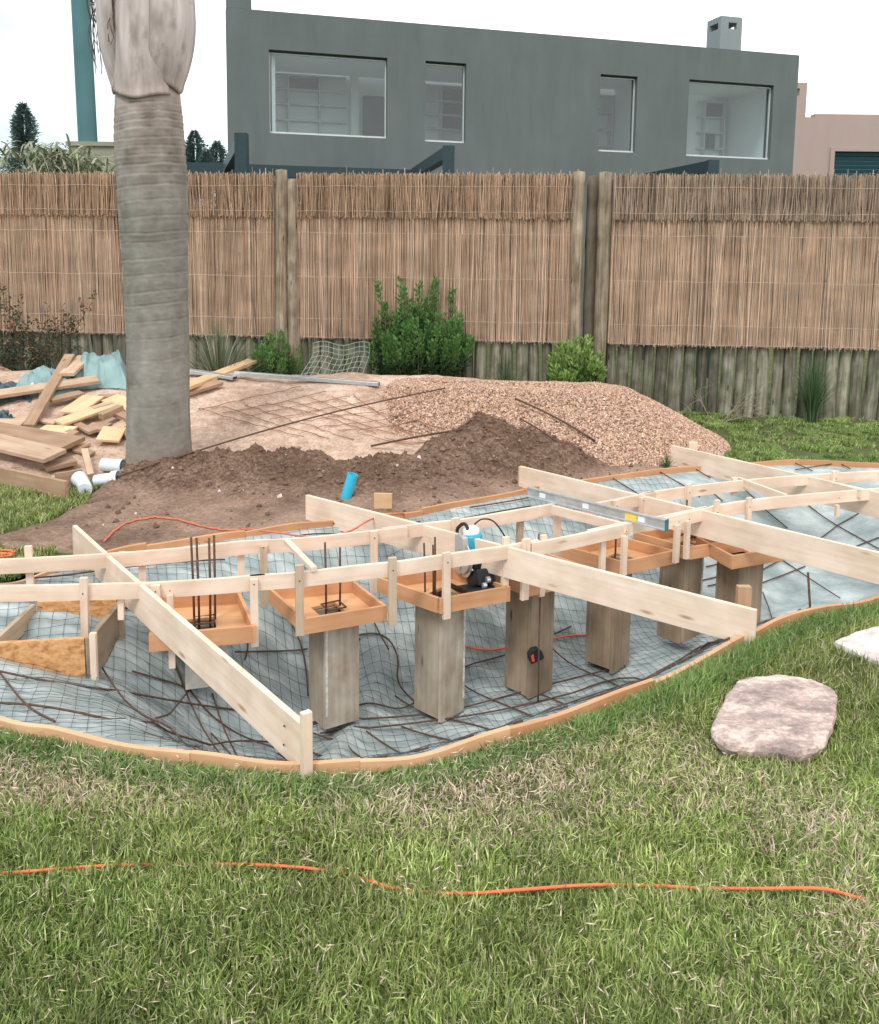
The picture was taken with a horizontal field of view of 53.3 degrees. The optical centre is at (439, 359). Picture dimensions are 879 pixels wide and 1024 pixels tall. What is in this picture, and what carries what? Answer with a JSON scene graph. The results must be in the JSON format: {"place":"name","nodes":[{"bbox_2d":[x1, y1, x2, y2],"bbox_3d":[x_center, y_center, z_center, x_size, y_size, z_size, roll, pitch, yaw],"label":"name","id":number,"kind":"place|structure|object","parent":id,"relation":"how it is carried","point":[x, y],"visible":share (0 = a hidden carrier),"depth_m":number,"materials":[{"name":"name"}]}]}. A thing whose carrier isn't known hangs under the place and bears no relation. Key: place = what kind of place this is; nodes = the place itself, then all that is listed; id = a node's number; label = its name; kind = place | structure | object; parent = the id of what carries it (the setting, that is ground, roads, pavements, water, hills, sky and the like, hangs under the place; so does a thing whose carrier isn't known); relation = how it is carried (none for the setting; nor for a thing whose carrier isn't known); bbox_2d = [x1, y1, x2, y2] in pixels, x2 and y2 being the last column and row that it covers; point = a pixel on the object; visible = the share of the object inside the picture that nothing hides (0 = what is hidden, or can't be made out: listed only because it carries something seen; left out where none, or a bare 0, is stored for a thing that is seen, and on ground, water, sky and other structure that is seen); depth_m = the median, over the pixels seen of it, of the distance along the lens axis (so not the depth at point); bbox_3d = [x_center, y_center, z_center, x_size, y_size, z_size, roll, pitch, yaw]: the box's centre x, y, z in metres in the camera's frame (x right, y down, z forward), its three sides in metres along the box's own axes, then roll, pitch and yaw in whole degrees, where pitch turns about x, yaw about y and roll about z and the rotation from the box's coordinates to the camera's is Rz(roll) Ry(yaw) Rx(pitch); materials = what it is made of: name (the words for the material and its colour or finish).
{"place":"outdoors","nodes":[
{"label":"outdoors","id":0,"kind":"place"},
{"bbox_2d":[0,264,878,1023],"bbox_3d":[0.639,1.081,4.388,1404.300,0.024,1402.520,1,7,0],"label":"ground","id":1,"kind":"structure","parent":0,"point":[790,450],"depth_m":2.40,"materials":[{"name":"plant"}]},
{"bbox_2d":[0,101,48,173],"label":"conifer","id":2,"kind":"object","parent":1,"relation":"on","point":[21,114],"visible":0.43,"depth_m":31.07,"materials":[{"name":"green plant"}]},
{"bbox_2d":[0,326,48,370],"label":"straggly plant","id":3,"kind":"object","parent":1,"relation":"on","point":[8,358],"visible":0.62,"depth_m":8.59,"materials":[{"name":"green plant"}]},
{"bbox_2d":[0,466,68,499],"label":"old plank","id":4,"kind":"object","parent":1,"relation":"on","point":[42,483],"visible":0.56,"depth_m":5.71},
{"bbox_2d":[0,284,96,368],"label":"straggly plant","id":5,"kind":"object","parent":1,"relation":"on","point":[24,332],"visible":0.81,"depth_m":8.66,"materials":[{"name":"brown plant"}]},
{"bbox_2d":[0,133,111,352],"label":"strap leaf plant","id":6,"kind":"object","parent":1,"relation":"on","point":[38,152],"visible":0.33,"depth_m":10.16,"materials":[{"name":"plant"}]},
{"bbox_2d":[12,151,116,348],"bbox_3d":[-4.361,-1.136,10.694,2.136,2.760,1.873,-4,9,-35],"label":"strap leaf plant","id":7,"kind":"object","parent":1,"relation":"on","point":[100,168],"visible":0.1,"depth_m":10.41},
{"bbox_2d":[71,471,91,494],"bbox_3d":[-2.360,0.815,5.784,0.105,0.136,0.205,-5,9,-38],"label":"pipe elbow","id":8,"kind":"object","parent":1,"relation":"on","point":[80,481],"visible":0.9,"depth_m":5.76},
{"bbox_2d":[71,0,97,140],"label":"utility pole","id":9,"kind":"object","parent":1,"relation":"on","point":[85,96],"visible":0.3,"depth_m":11.54,"materials":[{"name":"teal paint"}]},
{"bbox_2d":[65,141,117,352],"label":"garden wall","id":10,"kind":"structure","parent":1,"relation":"on","point":[103,148],"depth_m":11.41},
{"bbox_2d":[0,716,191,764],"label":"edge board","id":11,"kind":"object","parent":1,"relation":"on","point":[64,734],"visible":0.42,"depth_m":2.80,"materials":[{"name":"orange wood"}]},
{"bbox_2d":[86,0,195,464],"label":"palm tree","id":12,"kind":"object","parent":1,"relation":"on","point":[146,48],"visible":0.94,"depth_m":5.90,"materials":[{"name":"grey plant"}]},
{"bbox_2d":[72,525,299,763],"bbox_3d":[-1.159,1.062,3.615,0.030,0.160,2.425,-5,9,-38],"label":"cross board","id":13,"kind":"object","parent":1,"relation":"on","point":[271,718],"visible":0.88,"depth_m":3.19,"materials":[{"name":"brown wood"}]},
{"bbox_2d":[0,573,264,668],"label":"bent lath","id":14,"kind":"object","parent":13,"relation":"attached to","point":[83,591],"visible":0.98,"depth_m":3.75,"materials":[{"name":"brown wood"}]},
{"bbox_2d":[0,526,406,607],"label":"bent lath","id":15,"kind":"object","parent":13,"relation":"hanging from","point":[29,564],"visible":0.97,"depth_m":4.25,"materials":[{"name":"brown wood"}]},
{"bbox_2d":[146,530,244,549],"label":"edge board","id":16,"kind":"object","parent":1,"relation":"on","point":[221,536],"visible":0.36,"depth_m":4.71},
{"bbox_2d":[185,129,213,276],"bbox_3d":[-6.612,-3.800,23.685,1.678,4.818,1.575,1,7,0],"label":"conifer","id":17,"kind":"object","parent":1,"relation":"on","point":[191,143],"visible":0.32,"depth_m":23.38,"materials":[{"name":"green plant"}]},
{"bbox_2d":[222,133,248,360],"bbox_3d":[-2.677,-1.327,11.528,0.175,2.963,2.422,-2,7,-17],"label":"steel frame","id":18,"kind":"object","parent":1,"relation":"on","point":[236,160],"visible":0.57,"depth_m":10.26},
{"bbox_2d":[0,370,480,481],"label":"sand heap","id":19,"kind":"object","parent":1,"relation":"on","point":[208,428],"visible":0.33,"depth_m":7.17,"materials":[{"name":"sand"}]},
{"bbox_2d":[0,434,66,462],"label":"old plank","id":20,"kind":"object","parent":19,"relation":"on","point":[27,449],"visible":1,"depth_m":6.19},
{"bbox_2d":[0,422,84,449],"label":"old plank","id":21,"kind":"object","parent":19,"relation":"on","point":[66,441],"visible":0.56,"depth_m":6.52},
{"bbox_2d":[40,425,77,432],"bbox_3d":[-2.952,0.545,6.712,0.267,0.051,0.200,2,7,9],"label":"old plank","id":22,"kind":"object","parent":21,"relation":"on","point":[60,428],"visible":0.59,"depth_m":6.74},
{"bbox_2d":[54,400,119,425],"bbox_3d":[-2.818,0.423,7.013,0.151,0.132,0.494,6,9,39],"label":"old plank","id":23,"kind":"object","parent":22,"relation":"on","point":[77,416],"visible":0.86,"depth_m":6.95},
{"bbox_2d":[16,365,75,396],"bbox_3d":[-3.421,0.180,7.719,0.544,0.224,0.633,0,7,-8],"label":"tarpaulin","id":24,"kind":"object","parent":19,"relation":"on","point":[41,374],"visible":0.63,"depth_m":7.54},
{"bbox_2d":[23,354,74,427],"bbox_3d":[-3.283,0.236,7.390,0.086,0.435,1.276,0,7,-9],"label":"old plank","id":25,"kind":"object","parent":19,"relation":"on","point":[41,404],"visible":0.87,"depth_m":7.26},
{"bbox_2d":[0,375,98,398],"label":"old plank","id":26,"kind":"object","parent":19,"relation":"on","point":[40,387],"visible":0.95,"depth_m":7.44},
{"bbox_2d":[42,456,76,471],"bbox_3d":[-2.685,0.735,6.189,0.207,0.065,0.113,-5,9,-38],"label":"old plank","id":27,"kind":"object","parent":19,"relation":"on","point":[48,466],"visible":0.94,"depth_m":6.17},
{"bbox_2d":[59,395,103,413],"bbox_3d":[-2.957,0.368,7.237,0.190,0.105,0.345,2,7,11],"label":"old plank","id":28,"kind":"object","parent":19,"relation":"on","point":[82,402],"visible":0.82,"depth_m":7.24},
{"bbox_2d":[73,350,125,389],"bbox_3d":[-3.205,0.209,8.321,0.534,0.666,1.769,-2,7,-19],"label":"tarpaulin","id":29,"kind":"object","parent":19,"relation":"on","point":[109,370],"visible":0.47,"depth_m":7.82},
{"bbox_2d":[96,426,125,442],"bbox_3d":[-2.499,0.566,6.662,0.170,0.089,0.220,0,7,-6],"label":"old plank","id":30,"kind":"object","parent":19,"relation":"on","point":[110,434],"visible":0.92,"depth_m":6.63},
{"bbox_2d":[190,359,258,389],"bbox_3d":[-2.015,0.118,8.099,0.131,0.075,1.588,2,7,9],"label":"old plank","id":31,"kind":"object","parent":19,"relation":"on","point":[198,381],"visible":0.58,"depth_m":8.08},
{"bbox_2d":[234,371,379,385],"bbox_3d":[-1.199,0.166,7.872,1.341,0.093,0.060,2,7,8],"label":"aluminium tube","id":32,"kind":"object","parent":19,"relation":"on","point":[307,378],"visible":1,"depth_m":7.85,"materials":[{"name":"metal"}]},
{"bbox_2d":[301,341,369,374],"bbox_3d":[-1.049,0.050,8.534,0.706,0.431,0.399,1,7,0],"label":"wire roll","id":33,"kind":"object","parent":19,"relation":"on","point":[359,351],"visible":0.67,"depth_m":8.71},
{"bbox_2d":[199,386,497,443],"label":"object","id":34,"kind":"object","parent":19,"relation":"on","point":[336,415],"visible":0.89,"depth_m":7.20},
{"bbox_2d":[189,316,337,392],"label":"ornamental grass","id":35,"kind":"object","parent":1,"relation":"on","point":[221,360],"depth_m":8.58,"materials":[{"name":"green plant"}]},
{"bbox_2d":[190,750,359,773],"bbox_3d":[-0.510,1.304,2.707,0.532,0.161,0.038,1,7,4],"label":"edge board","id":36,"kind":"object","parent":1,"relation":"on","point":[227,760],"visible":0.34,"depth_m":2.69,"materials":[{"name":"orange wood"}]},
{"bbox_2d":[300,709,312,781],"bbox_3d":[-0.403,1.176,2.644,0.031,0.238,0.022,-5,9,-37],"label":"stake","id":37,"kind":"object","parent":36,"relation":"attached to","point":[306,748],"visible":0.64,"depth_m":2.63,"materials":[{"name":"brown wood"}]},
{"bbox_2d":[249,329,303,374],"bbox_3d":[-1.657,0.083,8.912,0.491,0.834,0.490,5,8,33],"label":"leafy shrub","id":38,"kind":"object","parent":1,"relation":"on","point":[270,358],"visible":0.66,"depth_m":8.82,"materials":[{"name":"green plant"}]},
{"bbox_2d":[245,520,329,536],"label":"edge board","id":39,"kind":"object","parent":1,"relation":"on","point":[295,526],"visible":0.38,"depth_m":4.94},
{"bbox_2d":[186,162,410,202],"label":"steel beam","id":40,"kind":"structure","parent":1,"relation":"on","point":[212,168],"depth_m":12.87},
{"bbox_2d":[0,411,676,552],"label":"soil heap","id":41,"kind":"object","parent":1,"relation":"on","point":[162,497],"visible":0.76,"depth_m":5.75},
{"bbox_2d":[103,516,259,541],"bbox_3d":[-1.446,0.950,5.024,0.865,0.027,0.381,-1,7,-13],"label":"extension cable","id":42,"kind":"object","parent":41,"relation":"on","point":[131,521],"visible":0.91,"depth_m":5.01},
{"bbox_2d":[118,388,444,476],"bbox_3d":[-1.038,0.505,6.641,2.787,0.353,0.012,-5,9,-39],"label":"rusty bar","id":43,"kind":"object","parent":41,"relation":"on","point":[280,426],"visible":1,"depth_m":6.52,"materials":[{"name":"metal"}]},
{"bbox_2d":[36,410,661,529],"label":"soil clods","id":44,"kind":"object","parent":41,"relation":"on","point":[308,458],"visible":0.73,"depth_m":6.05,"materials":[{"name":"soil"}]},
{"bbox_2d":[341,472,357,499],"bbox_3d":[-0.582,0.832,5.564,0.129,0.239,0.068,1,7,0],"label":"blue pipe","id":45,"kind":"object","parent":41,"relation":"on","point":[349,485],"visible":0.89,"depth_m":5.53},
{"bbox_2d":[365,273,476,376],"bbox_3d":[-0.192,-0.167,8.781,1.140,1.399,0.846,1,7,0],"label":"leafy shrub","id":46,"kind":"object","parent":1,"relation":"on","point":[415,348],"visible":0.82,"depth_m":8.62,"materials":[{"name":"green plant"}]},
{"bbox_2d":[0,862,864,900],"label":"extension cable","id":47,"kind":"object","parent":1,"relation":"on","point":[595,885],"visible":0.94,"depth_m":2.20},
{"bbox_2d":[411,145,454,309],"bbox_3d":[-0.136,-1.276,11.833,0.161,2.845,2.943,-1,7,-9],"label":"steel frame","id":48,"kind":"object","parent":1,"relation":"on","point":[444,157],"visible":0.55,"depth_m":10.63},
{"bbox_2d":[360,726,510,772],"bbox_3d":[-0.003,1.300,2.782,0.516,0.161,0.046,-2,8,-23],"label":"edge board","id":49,"kind":"object","parent":1,"relation":"on","point":[475,741],"visible":0.35,"depth_m":2.76,"materials":[{"name":"orange wood"}]},
{"bbox_2d":[0,166,878,382],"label":"reed fence","id":50,"kind":"object","parent":1,"relation":"on","point":[47,246],"visible":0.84,"depth_m":8.75,"materials":[{"name":"wicker"}]},
{"bbox_2d":[0,465,878,759],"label":"pond liner","id":51,"kind":"object","parent":1,"relation":"on","point":[786,593],"visible":0.33,"depth_m":4.55,"materials":[{"name":"plastic"}]},
{"bbox_2d":[0,600,124,679],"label":"shutter box","id":52,"kind":"object","parent":51,"relation":"on","point":[70,655],"visible":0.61,"depth_m":3.58,"materials":[{"name":"brown wood"}]},
{"bbox_2d":[185,535,225,689],"bbox_3d":[-1.070,1.127,3.976,0.180,0.668,0.180,-1,7,-17],"label":"box post","id":53,"kind":"object","parent":51,"relation":"on","point":[193,680],"visible":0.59,"depth_m":3.96,"materials":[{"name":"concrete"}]},
{"bbox_2d":[148,592,255,651],"bbox_3d":[-1.071,1.178,3.988,0.448,0.075,0.438,-1,7,-13],"label":"tray form","id":54,"kind":"object","parent":53,"relation":"on","point":[233,625],"visible":0.65,"depth_m":4.03,"materials":[{"name":"wood"}]},
{"bbox_2d":[309,542,358,729],"bbox_3d":[-0.503,1.288,4.170,0.180,0.882,0.183,-4,8,-31],"label":"box post","id":55,"kind":"object","parent":51,"relation":"on","point":[333,678],"visible":0.77,"depth_m":4.12,"materials":[{"name":"grey wood"}]},
{"bbox_2d":[268,581,386,634],"bbox_3d":[-0.540,1.162,4.167,0.410,0.073,0.469,-3,8,-30],"label":"tray form","id":56,"kind":"object","parent":55,"relation":"on","point":[362,604],"visible":0.9,"depth_m":4.16,"materials":[{"name":"wood"}]},
{"bbox_2d":[0,475,802,760],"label":"wire mesh","id":57,"kind":"object","parent":51,"relation":"on","point":[428,745],"visible":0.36,"depth_m":3.94,"materials":[{"name":"metal"}]},
{"bbox_2d":[0,463,878,759],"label":"reinforcing grid","id":58,"kind":"object","parent":51,"relation":"on","point":[216,707],"visible":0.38,"depth_m":4.19,"materials":[{"name":"metal"}]},
{"bbox_2d":[414,537,465,723],"bbox_3d":[0.005,1.327,4.388,0.183,0.915,0.180,7,9,41],"label":"box post","id":59,"kind":"object","parent":51,"relation":"on","point":[439,668],"visible":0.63,"depth_m":4.35,"materials":[{"name":"grey wood"}]},
{"bbox_2d":[377,568,509,613],"bbox_3d":[0.017,1.144,4.368,0.558,0.075,0.378,7,9,42],"label":"tray form","id":60,"kind":"object","parent":59,"relation":"on","point":[410,588],"visible":0.8,"depth_m":4.29,"materials":[{"name":"wood"}]},
{"bbox_2d":[451,518,504,592],"bbox_3d":[0.198,1.004,4.528,0.277,0.367,0.594,3,7,16],"label":"circular saw","id":61,"kind":"object","parent":60,"relation":"on","point":[478,578],"visible":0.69,"depth_m":4.41,"materials":[{"name":"black plastic"}]},
{"bbox_2d":[504,534,554,698],"bbox_3d":[0.479,1.326,4.628,0.180,0.856,0.180,-6,9,-41],"label":"box post","id":62,"kind":"object","parent":51,"relation":"on","point":[521,639],"visible":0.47,"depth_m":4.58,"materials":[{"name":"wood"}]},
{"bbox_2d":[495,554,581,596],"bbox_3d":[0.512,1.120,4.607,0.481,0.073,0.340,-4,8,-31],"label":"tray form","id":63,"kind":"object","parent":62,"relation":"on","point":[514,585],"visible":0.1,"depth_m":4.43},
{"bbox_2d":[585,539,631,673],"bbox_3d":[0.956,1.353,4.932,0.180,0.755,0.180,7,9,41],"label":"box post","id":64,"kind":"object","parent":51,"relation":"on","point":[607,641],"visible":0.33,"depth_m":4.89,"materials":[{"name":"wood"}]},
{"bbox_2d":[561,538,675,573],"bbox_3d":[1.001,1.090,4.903,0.511,0.075,0.381,7,9,42],"label":"tray form","id":65,"kind":"object","parent":64,"relation":"on","point":[642,556],"visible":0.6,"depth_m":4.85,"materials":[{"name":"wood"}]},
{"bbox_2d":[657,500,703,643],"bbox_3d":[1.426,1.234,5.154,0.180,0.821,0.183,-6,10,-43],"label":"box post","id":66,"kind":"object","parent":51,"relation":"on","point":[685,575],"visible":0.29,"depth_m":5.10,"materials":[{"name":"wood"}]},
{"bbox_2d":[633,529,742,559],"bbox_3d":[1.461,1.066,5.137,0.537,0.073,0.345,-2,8,-22],"label":"tray form","id":67,"kind":"object","parent":66,"relation":"on","point":[657,537],"visible":0.4,"depth_m":5.06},
{"bbox_2d":[715,552,763,623],"bbox_3d":[1.723,1.373,5.049,0.180,0.500,0.180,-2,8,-24],"label":"box post","id":68,"kind":"object","parent":51,"relation":"on","point":[728,580],"visible":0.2,"depth_m":4.98,"materials":[{"name":"wood"}]},
{"bbox_2d":[696,537,783,569],"bbox_3d":[1.723,1.083,5.026,0.417,0.075,0.341,-2,8,-23],"label":"tray form","id":69,"kind":"object","parent":68,"relation":"on","point":[748,558],"visible":0.48,"depth_m":4.86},
{"bbox_2d":[735,585,751,606],"bbox_3d":[1.272,1.074,3.676,0.056,0.259,0.030,1,7,0],"label":"stake","id":70,"kind":"object","parent":51,"relation":"on","point":[743,595],"visible":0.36,"depth_m":3.65,"materials":[{"name":"brown wood"}]},
{"bbox_2d":[0,328,878,420],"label":"log palisade","id":71,"kind":"object","parent":1,"relation":"on","point":[757,371],"visible":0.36,"depth_m":8.78,"materials":[{"name":"wood"}]},
{"bbox_2d":[421,489,524,514],"bbox_3d":[0.221,0.956,5.529,0.821,0.179,0.033,-4,9,-36],"label":"edge board","id":72,"kind":"object","parent":1,"relation":"on","point":[441,507],"visible":0.37,"depth_m":5.48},
{"bbox_2d":[305,495,756,642],"bbox_3d":[0.252,0.986,4.377,2.635,0.158,0.026,6,9,38],"label":"cross board","id":73,"kind":"object","parent":1,"relation":"on","point":[717,618],"visible":0.87,"depth_m":4.04,"materials":[{"name":"brown wood"}]},
{"bbox_2d":[250,536,539,635],"bbox_3d":[-0.158,1.064,4.103,1.435,0.352,0.096,-2,8,-22],"label":"bent lath","id":74,"kind":"object","parent":73,"relation":"attached to","point":[299,579],"visible":0.94,"depth_m":4.04,"materials":[{"name":"brown wood"}]},
{"bbox_2d":[284,539,316,571],"bbox_3d":[-0.654,0.910,4.094,0.028,0.020,0.421,-3,8,-26],"label":"spacer lath","id":75,"kind":"object","parent":74,"relation":"on","point":[302,557],"visible":1,"depth_m":4.07,"materials":[{"name":"brown wood"}]},
{"bbox_2d":[382,503,560,555],"bbox_3d":[0.207,0.994,4.783,1.104,0.324,0.080,-3,8,-28],"label":"bent lath","id":76,"kind":"object","parent":73,"relation":"hanging from","point":[518,517],"visible":0.69,"depth_m":4.84,"materials":[{"name":"brown wood"}]},
{"bbox_2d":[530,522,632,596],"bbox_3d":[0.737,1.024,4.531,0.678,0.319,0.062,-3,8,-29],"label":"bent lath","id":77,"kind":"object","parent":73,"relation":"attached to","point":[544,545],"visible":0.98,"depth_m":4.54,"materials":[{"name":"brown wood"}]},
{"bbox_2d":[381,377,730,466],"bbox_3d":[0.720,0.454,7.712,3.650,0.527,2.400,1,7,0],"label":"gravel heap","id":78,"kind":"object","parent":1,"relation":"on","point":[622,425],"visible":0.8,"depth_m":7.22,"materials":[{"name":"gravel"}]},
{"bbox_2d":[544,333,607,382],"bbox_3d":[1.351,0.154,8.636,0.627,0.830,0.532,1,7,0],"label":"leafy shrub","id":79,"kind":"object","parent":1,"relation":"on","point":[574,363],"visible":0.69,"depth_m":8.50,"materials":[{"name":"green plant"}]},
{"bbox_2d":[509,678,655,739],"bbox_3d":[0.509,1.271,3.064,0.658,0.161,0.026,-4,8,-31],"label":"edge board","id":80,"kind":"object","parent":1,"relation":"on","point":[620,694],"visible":0.34,"depth_m":3.04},
{"bbox_2d":[523,471,644,493],"bbox_3d":[1.004,0.904,6.031,1.045,0.179,0.054,-3,8,-29],"label":"edge board","id":81,"kind":"object","parent":1,"relation":"on","point":[622,476],"visible":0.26,"depth_m":6.14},
{"bbox_2d":[519,466,878,584],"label":"cross board","id":82,"kind":"object","parent":81,"relation":"on","point":[852,561],"visible":0.78,"depth_m":4.75,"materials":[{"name":"brown wood"}]},
{"bbox_2d":[573,491,655,520],"bbox_3d":[1.042,0.920,5.135,0.630,0.218,0.056,-4,8,-31],"label":"bent lath","id":83,"kind":"object","parent":82,"relation":"attached to","point":[631,501],"visible":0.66,"depth_m":5.18,"materials":[{"name":"brown wood"}]},
{"bbox_2d":[587,506,707,533],"bbox_3d":[1.152,0.894,4.777,0.892,0.068,0.030,-3,8,-30],"label":"bent lath","id":84,"kind":"object","parent":82,"relation":"attached to","point":[637,528],"visible":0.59,"depth_m":4.74,"materials":[{"name":"brown wood"}]},
{"bbox_2d":[551,505,628,532],"bbox_3d":[0.818,0.871,4.802,0.483,0.050,0.020,7,9,42],"label":"spacer lath","id":85,"kind":"object","parent":84,"relation":"on","point":[596,520],"visible":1,"depth_m":4.81,"materials":[{"name":"brown wood"}]},
{"bbox_2d":[526,486,668,531],"bbox_3d":[0.851,0.817,4.848,0.907,0.062,0.030,7,10,43],"label":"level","id":86,"kind":"object","parent":84,"relation":"on","point":[647,520],"visible":1,"depth_m":4.81,"materials":[{"name":"metal"}]},
{"bbox_2d":[663,488,878,563],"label":"bent lath","id":87,"kind":"object","parent":82,"relation":"on","point":[747,507],"visible":0.9,"depth_m":5.11,"materials":[{"name":"brown wood"}]},
{"bbox_2d":[738,477,786,496],"bbox_3d":[2.002,0.805,5.450,0.020,0.050,0.432,-2,7,-20],"label":"spacer lath","id":88,"kind":"object","parent":87,"relation":"attached to","point":[759,488],"visible":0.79,"depth_m":5.44,"materials":[{"name":"brown wood"}]},
{"bbox_2d":[639,160,719,377],"bbox_3d":[3.329,-1.298,12.430,0.163,2.822,2.140,-1,7,-10],"label":"steel frame","id":89,"kind":"object","parent":1,"relation":"on","point":[708,166],"visible":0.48,"depth_m":11.64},
{"bbox_2d":[655,635,743,684],"bbox_3d":[1.048,1.231,3.444,0.668,0.161,0.024,-5,9,-40],"label":"edge board","id":90,"kind":"object","parent":1,"relation":"on","point":[725,645],"visible":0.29,"depth_m":3.46,"materials":[{"name":"orange wood"}]},
{"bbox_2d":[643,459,799,475],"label":"edge board","id":91,"kind":"object","parent":1,"relation":"on","point":[670,470],"visible":0.26,"depth_m":6.40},
{"bbox_2d":[680,379,773,421],"bbox_3d":[2.733,0.466,8.347,0.860,0.602,0.440,3,7,18],"label":"bare twig plant","id":92,"kind":"object","parent":1,"relation":"on","point":[731,411],"visible":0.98,"depth_m":8.35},
{"bbox_2d":[670,445,878,517],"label":"cross board","id":93,"kind":"object","parent":1,"relation":"on","point":[721,467],"visible":0.73,"depth_m":6.07,"materials":[{"name":"brown wood"}]},
{"bbox_2d":[640,470,878,506],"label":"bent lath","id":94,"kind":"object","parent":93,"relation":"on","point":[733,486],"visible":0.91,"depth_m":5.62,"materials":[{"name":"brown wood"}]},
{"bbox_2d":[711,674,837,765],"bbox_3d":[1.154,1.227,2.992,0.354,0.087,0.581,5,8,32],"label":"flat stone","id":95,"kind":"object","parent":1,"relation":"on","point":[791,719],"visible":0.98,"depth_m":2.94,"materials":[{"name":"stone"}]},
{"bbox_2d":[782,348,851,424],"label":"ornamental grass","id":96,"kind":"object","parent":1,"relation":"on","point":[811,397],"depth_m":8.32,"materials":[{"name":"green plant"}]},
{"bbox_2d":[756,595,878,637],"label":"edge board","id":97,"kind":"object","parent":1,"relation":"on","point":[773,623],"visible":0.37,"depth_m":3.84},
{"bbox_2d":[800,460,878,467],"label":"edge board","id":98,"kind":"object","parent":1,"relation":"on","point":[839,463],"visible":0.37,"depth_m":6.61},
{"bbox_2d":[834,626,878,666],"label":"flat stone","id":99,"kind":"object","parent":1,"relation":"on","point":[866,641],"visible":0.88,"depth_m":3.53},
{"bbox_2d":[0,0,878,206],"label":"sky","id":100,"kind":"structure","parent":0,"point":[836,42],"materials":[{"name":"white"}]},
{"bbox_2d":[225,0,799,342],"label":"grey house","id":101,"kind":"structure","parent":0,"point":[317,90],"depth_m":16.21,"materials":[{"name":"paint"}]},
{"bbox_2d":[269,52,385,137],"bbox_3d":[-1.920,-4.548,15.123,2.024,1.337,0.100,-1,7,-16],"label":"window","id":102,"kind":"structure","parent":101,"relation":"in","point":[269,52],"depth_m":15.13,"materials":[{"name":"white metal"}]},
{"bbox_2d":[289,77,721,148],"bbox_3d":[1.602,-4.447,18.209,9.346,2.269,0.272,-1,7,-12],"label":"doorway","id":103,"kind":"structure","parent":101,"relation":"in","point":[373,106],"depth_m":17.50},
{"bbox_2d":[686,82,770,159],"bbox_3d":[5.666,-4.693,17.234,1.879,1.408,0.100,-1,7,-16],"label":"window","id":104,"kind":"structure","parent":101,"relation":"in","point":[769,95],"depth_m":17.35,"materials":[{"name":"white metal"}]},
{"bbox_2d":[789,82,878,313],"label":"pink house","id":105,"kind":"structure","parent":0,"point":[842,144],"depth_m":23.45,"materials":[{"name":"paint"}]},
{"bbox_2d":[825,147,878,230],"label":"window frame","id":106,"kind":"structure","parent":105,"relation":"in","point":[832,149],"depth_m":23.44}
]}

